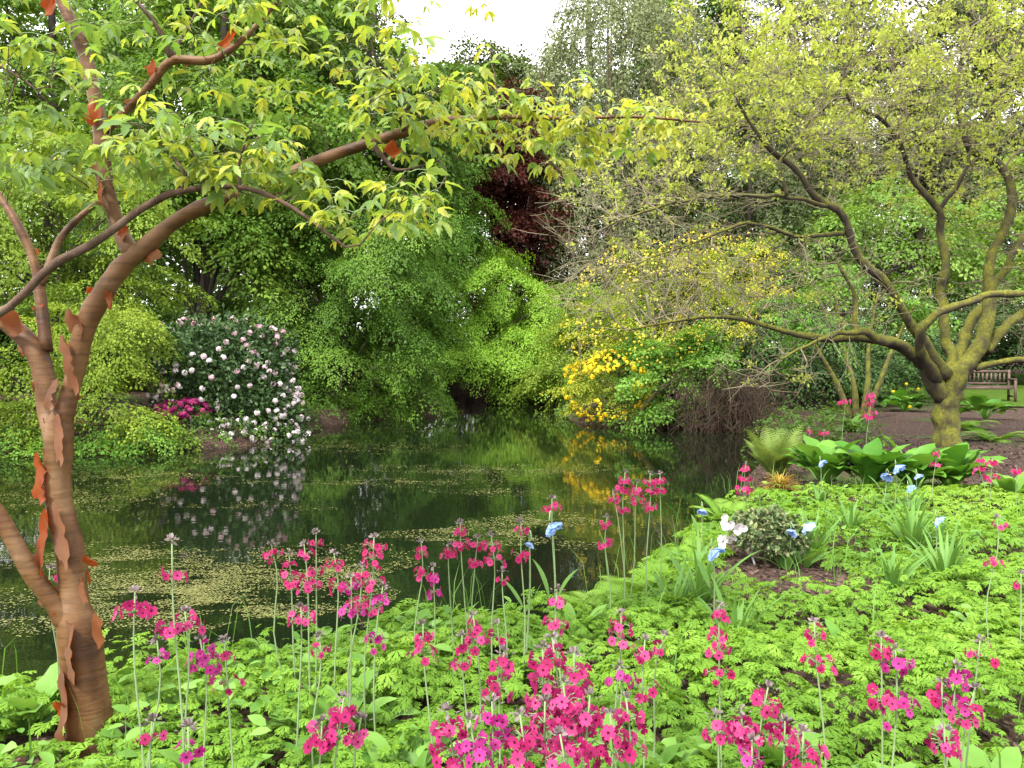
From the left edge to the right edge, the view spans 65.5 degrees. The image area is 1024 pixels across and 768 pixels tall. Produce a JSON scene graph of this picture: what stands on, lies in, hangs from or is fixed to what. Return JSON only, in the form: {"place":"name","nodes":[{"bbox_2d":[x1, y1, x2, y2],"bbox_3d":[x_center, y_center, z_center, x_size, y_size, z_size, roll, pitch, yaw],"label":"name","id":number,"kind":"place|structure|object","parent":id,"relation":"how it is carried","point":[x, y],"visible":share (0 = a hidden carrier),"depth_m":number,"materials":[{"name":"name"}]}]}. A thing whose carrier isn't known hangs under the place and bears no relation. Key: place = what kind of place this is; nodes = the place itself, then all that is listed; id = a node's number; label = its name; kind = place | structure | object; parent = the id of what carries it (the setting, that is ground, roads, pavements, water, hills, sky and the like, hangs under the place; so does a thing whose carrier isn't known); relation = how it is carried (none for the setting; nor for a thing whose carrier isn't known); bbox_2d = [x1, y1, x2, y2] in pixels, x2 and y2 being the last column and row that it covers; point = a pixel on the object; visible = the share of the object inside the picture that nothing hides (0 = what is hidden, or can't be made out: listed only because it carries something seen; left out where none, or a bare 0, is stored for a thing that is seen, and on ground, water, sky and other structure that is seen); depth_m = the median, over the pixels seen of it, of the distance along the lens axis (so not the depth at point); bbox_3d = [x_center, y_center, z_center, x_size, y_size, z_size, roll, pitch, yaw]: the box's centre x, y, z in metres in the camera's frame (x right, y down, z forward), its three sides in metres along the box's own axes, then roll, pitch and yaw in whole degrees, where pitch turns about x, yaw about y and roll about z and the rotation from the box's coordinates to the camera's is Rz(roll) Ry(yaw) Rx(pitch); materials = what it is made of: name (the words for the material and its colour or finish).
{"place":"outdoors","nodes":[
{"label":"outdoors","id":0,"kind":"place"},
{"bbox_2d":[0,394,771,701],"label":"water","id":1,"kind":"structure","parent":0,"point":[688,464],"depth_m":9.09,"materials":[{"name":"green liquid"}]},
{"bbox_2d":[0,427,694,641],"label":"floating pond weed","id":2,"kind":"object","parent":1,"relation":"on","point":[191,591],"visible":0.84,"depth_m":6.34,"materials":[{"name":"green plant"}]},
{"bbox_2d":[0,346,1023,767],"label":"ground","id":3,"kind":"structure","parent":0,"point":[912,422],"depth_m":5.82,"materials":[{"name":"brown soil"}]},
{"bbox_2d":[0,662,59,735],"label":"primula rosette","id":4,"kind":"object","parent":3,"relation":"on","point":[47,681],"visible":0.51,"depth_m":3.01,"materials":[{"name":"green plant"}]},
{"bbox_2d":[0,277,101,389],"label":"bush","id":5,"kind":"object","parent":3,"relation":"on","point":[6,340],"visible":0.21,"depth_m":25.70,"materials":[{"name":"green plant"}]},
{"bbox_2d":[0,282,203,390],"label":"bush","id":6,"kind":"object","parent":3,"relation":"on","point":[117,354],"visible":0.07,"depth_m":26.15,"materials":[{"name":"green plant"}]},
{"bbox_2d":[0,263,207,456],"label":"bush","id":7,"kind":"object","parent":3,"relation":"on","point":[99,377],"visible":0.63,"depth_m":14.95,"materials":[{"name":"green plant"}]},
{"bbox_2d":[0,78,220,365],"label":"maple tree","id":8,"kind":"object","parent":3,"relation":"on","point":[12,252],"visible":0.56,"depth_m":19.10,"materials":[{"name":"green plant"}]},
{"bbox_2d":[0,0,223,332],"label":"beech tree","id":9,"kind":"object","parent":3,"relation":"on","point":[55,92],"visible":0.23,"depth_m":25.72,"materials":[{"name":"green plant"}]},
{"bbox_2d":[0,411,237,458],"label":"shrub","id":10,"kind":"object","parent":3,"relation":"on","point":[130,447],"visible":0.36,"depth_m":14.34,"materials":[{"name":"green plant"}]},
{"bbox_2d":[110,585,157,767],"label":"primula","id":11,"kind":"object","parent":3,"relation":"on","point":[145,610],"visible":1,"depth_m":2.07,"materials":[{"name":"pink plant"}]},
{"bbox_2d":[154,533,196,767],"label":"primula","id":12,"kind":"object","parent":3,"relation":"on","point":[170,632],"visible":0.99,"depth_m":2.12,"materials":[{"name":"pink plant"}]},
{"bbox_2d":[152,397,215,427],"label":"azalea","id":13,"kind":"object","parent":3,"relation":"on","point":[183,414],"visible":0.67,"depth_m":15.80,"materials":[{"name":"pink plant"}]},
{"bbox_2d":[0,0,372,308],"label":"broadleaf tree","id":14,"kind":"object","parent":3,"relation":"on","point":[174,266],"depth_m":42.62,"materials":[{"name":"green plant"}]},
{"bbox_2d":[102,281,295,392],"bbox_3d":[-10.477,-1.302,26.822,6.155,4.377,5.398,2,3,40],"label":"bush","id":15,"kind":"object","parent":3,"relation":"on","point":[224,299],"visible":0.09,"depth_m":26.48,"materials":[{"name":"green plant"}]},
{"bbox_2d":[183,633,222,767],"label":"primula","id":16,"kind":"object","parent":3,"relation":"on","point":[203,658],"visible":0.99,"depth_m":2.27,"materials":[{"name":"pink plant"}]},
{"bbox_2d":[134,299,317,443],"bbox_3d":[-6.145,-0.116,17.394,4.001,3.388,4.228,0,2,0],"label":"rhododendron","id":17,"kind":"object","parent":3,"relation":"on","point":[267,391],"visible":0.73,"depth_m":16.66,"materials":[{"name":"green plant"}]},
{"bbox_2d":[56,0,410,391],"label":"beech tree","id":18,"kind":"object","parent":3,"relation":"on","point":[216,249],"visible":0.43,"depth_m":21.86,"materials":[{"name":"green plant"}]},
{"bbox_2d":[166,0,504,385],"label":"hornbeam tree","id":19,"kind":"object","parent":3,"relation":"on","point":[312,71],"visible":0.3,"depth_m":28.10,"materials":[{"name":"green plant"}]},
{"bbox_2d":[318,689,358,767],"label":"primula","id":20,"kind":"object","parent":3,"relation":"on","point":[340,717],"visible":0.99,"depth_m":1.82,"materials":[{"name":"pink plant"}]},
{"bbox_2d":[213,3,466,349],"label":"broadleaf tree","id":21,"kind":"object","parent":3,"relation":"on","point":[361,48],"visible":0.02,"depth_m":43.67,"materials":[{"name":"green plant"}]},
{"bbox_2d":[268,669,420,767],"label":"primula rosette","id":22,"kind":"object","parent":3,"relation":"on","point":[323,707],"visible":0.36,"depth_m":2.93,"materials":[{"name":"green plant"}]},
{"bbox_2d":[226,183,474,423],"bbox_3d":[-4.807,-1.335,23.249,7.580,9.151,6.779,0,2,0],"label":"layered tree","id":23,"kind":"object","parent":3,"relation":"on","point":[346,281],"visible":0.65,"depth_m":22.23,"materials":[{"name":"green plant"}]},
{"bbox_2d":[0,0,709,759],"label":"paperbark maple","id":24,"kind":"object","parent":3,"relation":"on","point":[76,620],"visible":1,"depth_m":2.75,"materials":[{"name":"green plant"}]},
{"bbox_2d":[355,532,387,728],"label":"primula","id":25,"kind":"object","parent":3,"relation":"on","point":[373,611],"visible":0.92,"depth_m":2.83,"materials":[{"name":"pink plant"}]},
{"bbox_2d":[364,581,389,731],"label":"primula","id":26,"kind":"object","parent":3,"relation":"on","point":[375,599],"visible":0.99,"depth_m":2.72,"materials":[{"name":"pink plant"}]},
{"bbox_2d":[356,723,444,767],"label":"primula rosette","id":27,"kind":"object","parent":3,"relation":"on","point":[370,755],"visible":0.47,"depth_m":2.62,"materials":[{"name":"green plant"}]},
{"bbox_2d":[353,356,486,369],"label":"lawn","id":28,"kind":"structure","parent":3,"relation":"on","point":[394,361],"depth_m":43.64,"materials":[{"name":"green plant"}]},
{"bbox_2d":[513,0,635,302],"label":"fir tree","id":29,"kind":"object","parent":28,"relation":"on","point":[604,50],"visible":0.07,"depth_m":45.37,"materials":[{"name":"green plant"}]},
{"bbox_2d":[406,618,437,756],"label":"primula","id":30,"kind":"object","parent":3,"relation":"on","point":[420,637],"visible":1,"depth_m":2.53,"materials":[{"name":"pink plant"}]},
{"bbox_2d":[364,114,511,401],"bbox_3d":[-3.070,-4.461,30.490,5.838,11.821,6.081,2,2,38],"label":"layered tree","id":31,"kind":"object","parent":3,"relation":"on","point":[460,201],"visible":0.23,"depth_m":29.22,"materials":[{"name":"green plant"}]},
{"bbox_2d":[0,383,893,465],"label":"waterside foliage","id":32,"kind":"object","parent":3,"relation":"on","point":[826,412],"visible":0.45,"depth_m":16.03,"materials":[{"name":"green plant"}]},
{"bbox_2d":[428,701,468,767],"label":"primula","id":33,"kind":"object","parent":3,"relation":"on","point":[448,728],"visible":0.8,"depth_m":1.72,"materials":[{"name":"pink plant"}]},
{"bbox_2d":[454,710,494,767],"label":"primula","id":34,"kind":"object","parent":3,"relation":"on","point":[477,747],"visible":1,"depth_m":1.67,"materials":[{"name":"pink plant"}]},
{"bbox_2d":[390,76,578,395],"bbox_3d":[-1.064,-5.951,35.410,9.026,14.913,8.552,1,2,24],"label":"maple tree","id":35,"kind":"object","parent":3,"relation":"on","point":[506,191],"visible":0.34,"depth_m":33.93,"materials":[{"name":"red plant"}]},
{"bbox_2d":[403,26,583,351],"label":"broadleaf tree","id":36,"kind":"object","parent":3,"relation":"on","point":[502,74],"visible":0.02,"depth_m":44.09,"materials":[{"name":"green plant"}]},
{"bbox_2d":[474,693,515,767],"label":"primula","id":37,"kind":"object","parent":3,"relation":"on","point":[498,737],"visible":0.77,"depth_m":1.75,"materials":[{"name":"pink plant"}]},
{"bbox_2d":[403,236,592,405],"bbox_3d":[-0.335,-1.899,30.221,7.485,7.679,6.507,0,2,0],"label":"maple tree","id":38,"kind":"object","parent":3,"relation":"on","point":[500,360],"visible":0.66,"depth_m":29.34,"materials":[{"name":"green plant"}]},
{"bbox_2d":[481,644,515,764],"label":"primula","id":39,"kind":"object","parent":3,"relation":"on","point":[504,663],"visible":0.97,"depth_m":2.02,"materials":[{"name":"pink plant"}]},
{"bbox_2d":[0,103,1021,355],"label":"distant woods","id":40,"kind":"object","parent":3,"relation":"on","point":[354,323],"visible":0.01,"depth_m":52.66,"materials":[{"name":"green plant"}]},
{"bbox_2d":[0,481,1023,767],"bbox_3d":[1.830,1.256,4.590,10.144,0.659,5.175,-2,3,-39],"label":"leafy ground cover","id":41,"kind":"object","parent":3,"relation":"on","point":[934,647],"visible":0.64,"depth_m":3.27,"materials":[{"name":"green plant"}]},
{"bbox_2d":[2,465,1023,767],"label":"grass","id":42,"kind":"structure","parent":3,"relation":"on","point":[586,587],"depth_m":3.99,"materials":[{"name":"green plant"}]},
{"bbox_2d":[503,706,549,767],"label":"primula","id":43,"kind":"object","parent":3,"relation":"on","point":[523,747],"visible":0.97,"depth_m":1.71,"materials":[{"name":"pink plant"}]},
{"bbox_2d":[43,435,1023,763],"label":"loose bark chips","id":44,"kind":"object","parent":3,"relation":"on","point":[779,575],"visible":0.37,"depth_m":5.68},
{"bbox_2d":[524,639,557,757],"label":"primula","id":45,"kind":"object","parent":3,"relation":"on","point":[543,670],"visible":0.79,"depth_m":1.97,"materials":[{"name":"pink plant"}]},
{"bbox_2d":[519,692,564,767],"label":"primula","id":46,"kind":"object","parent":3,"relation":"on","point":[544,720],"visible":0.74,"depth_m":1.77,"materials":[{"name":"pink plant"}]},
{"bbox_2d":[518,511,601,677],"bbox_3d":[0.206,0.898,3.372,0.370,0.735,0.326,0,2,0],"label":"blue poppy","id":47,"kind":"object","parent":3,"relation":"on","point":[552,528],"visible":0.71,"depth_m":3.38,"materials":[{"name":"green plant"}]},
{"bbox_2d":[541,725,589,767],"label":"primula","id":48,"kind":"object","parent":3,"relation":"on","point":[564,745],"visible":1,"depth_m":1.67,"materials":[{"name":"pink plant"}]},
{"bbox_2d":[548,674,593,764],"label":"primula","id":49,"kind":"object","parent":3,"relation":"on","point":[563,702],"visible":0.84,"depth_m":1.76,"materials":[{"name":"pink plant"}]},
{"bbox_2d":[551,646,593,759],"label":"primula","id":50,"kind":"object","parent":3,"relation":"on","point":[574,678],"visible":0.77,"depth_m":1.98,"materials":[{"name":"pink plant"}]},
{"bbox_2d":[507,280,651,413],"bbox_3d":[2.131,-0.861,25.794,4.962,5.172,3.721,-1,2,-27],"label":"shrub","id":51,"kind":"object","parent":3,"relation":"on","point":[542,375],"visible":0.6,"depth_m":25.29,"materials":[{"name":"green plant"}]},
{"bbox_2d":[565,686,608,767],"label":"primula","id":52,"kind":"object","parent":3,"relation":"on","point":[586,720],"visible":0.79,"depth_m":1.75,"materials":[{"name":"pink plant"}]},
{"bbox_2d":[595,707,636,767],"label":"primula","id":53,"kind":"object","parent":3,"relation":"on","point":[607,732],"visible":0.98,"depth_m":1.75,"materials":[{"name":"pink plant"}]},
{"bbox_2d":[510,0,731,393],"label":"weeping tree","id":54,"kind":"object","parent":3,"relation":"on","point":[638,32],"visible":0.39,"depth_m":34.09,"materials":[{"name":"green plant"}]},
{"bbox_2d":[612,690,647,767],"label":"primula","id":55,"kind":"object","parent":3,"relation":"on","point":[631,740],"visible":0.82,"depth_m":1.82,"materials":[{"name":"pink plant"}]},
{"bbox_2d":[551,708,711,767],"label":"primula rosette","id":56,"kind":"object","parent":3,"relation":"on","point":[671,746],"visible":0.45,"depth_m":2.57,"materials":[{"name":"green plant"}]},
{"bbox_2d":[586,559,686,600],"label":"fern","id":57,"kind":"object","parent":3,"relation":"on","point":[628,582],"visible":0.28,"depth_m":4.91,"materials":[{"name":"green plant"}]},
{"bbox_2d":[626,633,658,767],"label":"primula","id":58,"kind":"object","parent":3,"relation":"on","point":[642,655],"visible":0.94,"depth_m":2.37,"materials":[{"name":"pink plant"}]},
{"bbox_2d":[593,312,744,431],"bbox_3d":[4.227,-0.099,19.921,4.165,3.465,3.376,0,2,-10],"label":"shrub","id":59,"kind":"object","parent":3,"relation":"on","point":[713,348],"visible":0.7,"depth_m":19.32,"materials":[{"name":"green plant"}]},
{"bbox_2d":[638,560,709,613],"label":"strap plant","id":60,"kind":"object","parent":3,"relation":"on","point":[680,590],"visible":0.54,"depth_m":4.24,"materials":[{"name":"green plant"}]},
{"bbox_2d":[539,225,811,422],"bbox_3d":[4.014,-1.534,21.057,6.724,5.144,5.394,0,2,0],"label":"azalea","id":61,"kind":"object","parent":3,"relation":"on","point":[588,367],"visible":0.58,"depth_m":20.25,"materials":[{"name":"yellow plant"}]},
{"bbox_2d":[562,0,834,332],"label":"broadleaf tree","id":62,"kind":"object","parent":3,"relation":"on","point":[714,9],"visible":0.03,"depth_m":40.94,"materials":[{"name":"green plant"}]},
{"bbox_2d":[659,531,759,603],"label":"strap plant","id":63,"kind":"object","parent":3,"relation":"on","point":[700,582],"visible":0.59,"depth_m":4.37,"materials":[{"name":"green plant"}]},
{"bbox_2d":[610,356,825,433],"bbox_3d":[5.004,0.551,18.866,5.397,2.570,3.005,0,2,0],"label":"bare shrub","id":64,"kind":"object","parent":3,"relation":"on","point":[733,415],"visible":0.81,"depth_m":18.62,"materials":[{"name":"brown plant"}]},
{"bbox_2d":[703,600,735,767],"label":"primula","id":65,"kind":"object","parent":3,"relation":"on","point":[718,613],"visible":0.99,"depth_m":2.47,"materials":[{"name":"pink plant"}]},
{"bbox_2d":[697,571,784,650],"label":"strap plant","id":66,"kind":"object","parent":3,"relation":"on","point":[737,613],"visible":0.5,"depth_m":3.78,"materials":[{"name":"green plant"}]},
{"bbox_2d":[657,0,833,364],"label":"fir tree","id":67,"kind":"object","parent":3,"relation":"on","point":[737,54],"visible":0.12,"depth_m":39.99,"materials":[{"name":"green plant"}]},
{"bbox_2d":[726,703,765,767],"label":"primula","id":68,"kind":"object","parent":3,"relation":"on","point":[736,724],"visible":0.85,"depth_m":1.98,"materials":[{"name":"pink plant"}]},
{"bbox_2d":[675,722,822,767],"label":"primula rosette","id":69,"kind":"object","parent":3,"relation":"on","point":[703,752],"visible":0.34,"depth_m":2.56,"materials":[{"name":"green plant"}]},
{"bbox_2d":[612,33,888,379],"bbox_3d":[9.242,-6.565,31.827,11.155,14.970,9.548,0,2,0],"label":"broadleaf tree","id":70,"kind":"object","parent":3,"relation":"on","point":[794,210],"visible":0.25,"depth_m":31.18,"materials":[{"name":"green plant"}]},
{"bbox_2d":[743,679,783,758],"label":"primula","id":71,"kind":"object","parent":3,"relation":"on","point":[757,696],"visible":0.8,"depth_m":1.97,"materials":[{"name":"pink plant"}]},
{"bbox_2d":[717,504,813,563],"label":"dwarf rhododendron","id":72,"kind":"object","parent":3,"relation":"on","point":[770,521],"visible":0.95,"depth_m":5.42,"materials":[{"name":"green plant"}]},
{"bbox_2d":[513,0,1023,447],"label":"mossy tree","id":73,"kind":"object","parent":3,"relation":"on","point":[944,383],"visible":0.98,"depth_m":11.38,"materials":[{"name":"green plant"}]},
{"bbox_2d":[743,425,805,478],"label":"fern","id":74,"kind":"object","parent":3,"relation":"on","point":[769,456],"visible":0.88,"depth_m":9.15,"materials":[{"name":"green plant"}]},
{"bbox_2d":[775,723,830,767],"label":"primula","id":75,"kind":"object","parent":3,"relation":"on","point":[791,748],"visible":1,"depth_m":1.82,"materials":[{"name":"pink plant"}]},
{"bbox_2d":[800,616,837,767],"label":"primula","id":76,"kind":"object","parent":3,"relation":"on","point":[818,659],"visible":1,"depth_m":2.36,"materials":[{"name":"pink plant"}]},
{"bbox_2d":[677,281,973,409],"bbox_3d":[9.207,-0.684,23.129,9.042,4.700,6.379,0,2,0],"label":"evergreen shrub","id":77,"kind":"object","parent":3,"relation":"on","point":[899,366],"visible":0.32,"depth_m":21.86,"materials":[{"name":"green plant"}]},
{"bbox_2d":[782,435,870,486],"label":"hosta","id":78,"kind":"object","parent":3,"relation":"on","point":[810,451],"visible":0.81,"depth_m":8.29,"materials":[{"name":"green plant"}]},
{"bbox_2d":[774,0,936,348],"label":"fir tree","id":79,"kind":"object","parent":3,"relation":"on","point":[859,4],"visible":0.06,"depth_m":42.28,"materials":[{"name":"green plant"}]},
{"bbox_2d":[691,0,1021,361],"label":"broadleaf tree","id":80,"kind":"object","parent":3,"relation":"on","point":[847,155],"visible":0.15,"depth_m":40.28,"materials":[{"name":"green plant"}]},
{"bbox_2d":[737,263,976,419],"bbox_3d":[7.852,-0.925,18.349,4.914,3.668,2.700,0,2,-6],"label":"mossy tree","id":81,"kind":"object","parent":3,"relation":"on","point":[877,388],"visible":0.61,"depth_m":18.28,"materials":[{"name":"green plant"}]},
{"bbox_2d":[813,437,917,490],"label":"hosta","id":82,"kind":"object","parent":3,"relation":"on","point":[876,461],"visible":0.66,"depth_m":8.07,"materials":[{"name":"green plant"}]},
{"bbox_2d":[714,154,1023,376],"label":"broadleaf tree","id":83,"kind":"object","parent":3,"relation":"on","point":[831,222],"visible":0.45,"depth_m":29.12,"materials":[{"name":"green plant"}]},
{"bbox_2d":[866,629,900,767],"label":"primula","id":84,"kind":"object","parent":3,"relation":"on","point":[878,650],"visible":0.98,"depth_m":2.13,"materials":[{"name":"pink plant"}]},
{"bbox_2d":[853,543,934,596],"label":"strap plant","id":85,"kind":"object","parent":3,"relation":"on","point":[892,575],"visible":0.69,"depth_m":4.54,"materials":[{"name":"green plant"}]},
{"bbox_2d":[871,643,921,767],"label":"primula","id":86,"kind":"object","parent":3,"relation":"on","point":[903,665],"visible":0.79,"depth_m":2.12,"materials":[{"name":"pink plant"}]},
{"bbox_2d":[870,435,955,486],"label":"hosta","id":87,"kind":"object","parent":3,"relation":"on","point":[923,457],"visible":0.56,"depth_m":8.09,"materials":[{"name":"green plant"}]},
{"bbox_2d":[870,496,956,551],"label":"strap plant","id":88,"kind":"object","parent":3,"relation":"on","point":[911,528],"visible":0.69,"depth_m":5.68,"materials":[{"name":"green plant"}]},
{"bbox_2d":[822,0,1023,351],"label":"broadleaf tree","id":89,"kind":"object","parent":3,"relation":"on","point":[975,68],"visible":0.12,"depth_m":41.05,"materials":[{"name":"green plant"}]},
{"bbox_2d":[841,373,1023,406],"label":"lawn","id":90,"kind":"structure","parent":3,"relation":"on","point":[1001,394],"depth_m":25.40,"materials":[{"name":"green plant"}]},
{"bbox_2d":[965,370,1016,401],"bbox_3d":[13.315,0.046,22.599,1.624,0.900,0.588,0,2,14],"label":"garden bench","id":91,"kind":"object","parent":90,"relation":"on","point":[1008,387],"visible":0.6,"depth_m":22.68,"materials":[{"name":"brown wood"}]},
{"bbox_2d":[924,722,961,767],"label":"primula","id":92,"kind":"object","parent":3,"relation":"on","point":[947,749],"visible":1,"depth_m":1.93,"materials":[{"name":"pink plant"}]},
{"bbox_2d":[901,516,989,580],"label":"strap plant","id":93,"kind":"object","parent":3,"relation":"on","point":[947,555],"visible":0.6,"depth_m":4.81,"materials":[{"name":"green plant"}]},
{"bbox_2d":[932,658,972,767],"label":"primula","id":94,"kind":"object","parent":3,"relation":"on","point":[955,676],"visible":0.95,"depth_m":2.11,"materials":[{"name":"pink plant"}]},
{"bbox_2d":[887,0,1023,357],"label":"fir tree","id":95,"kind":"object","parent":3,"relation":"on","point":[991,76],"visible":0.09,"depth_m":40.82,"materials":[{"name":"green plant"}]},
{"bbox_2d":[893,718,1021,767],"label":"primula rosette","id":96,"kind":"object","parent":3,"relation":"on","point":[1011,757],"visible":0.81,"depth_m":2.54,"materials":[{"name":"green plant"}]},
{"bbox_2d":[898,275,1023,385],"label":"evergreen shrub","id":97,"kind":"object","parent":3,"relation":"on","point":[1009,349],"visible":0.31,"depth_m":27.72,"materials":[{"name":"green plant"}]},
{"bbox_2d":[948,682,984,767],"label":"primula","id":98,"kind":"object","parent":3,"relation":"on","point":[965,724],"visible":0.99,"depth_m":2.08,"materials":[{"name":"pink plant"}]},
{"bbox_2d":[928,442,1007,485],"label":"hosta","id":99,"kind":"object","parent":3,"relation":"on","point":[963,457],"visible":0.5,"depth_m":8.25,"materials":[{"name":"green plant"}]},
{"bbox_2d":[959,393,1017,418],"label":"leaved plant","id":100,"kind":"object","parent":3,"relation":"on","point":[981,403],"visible":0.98,"depth_m":17.60,"materials":[{"name":"green plant"}]},
{"bbox_2d":[0,0,1023,345],"label":"sky","id":101,"kind":"structure","parent":0,"point":[524,19],"materials":[{"name":"white"}]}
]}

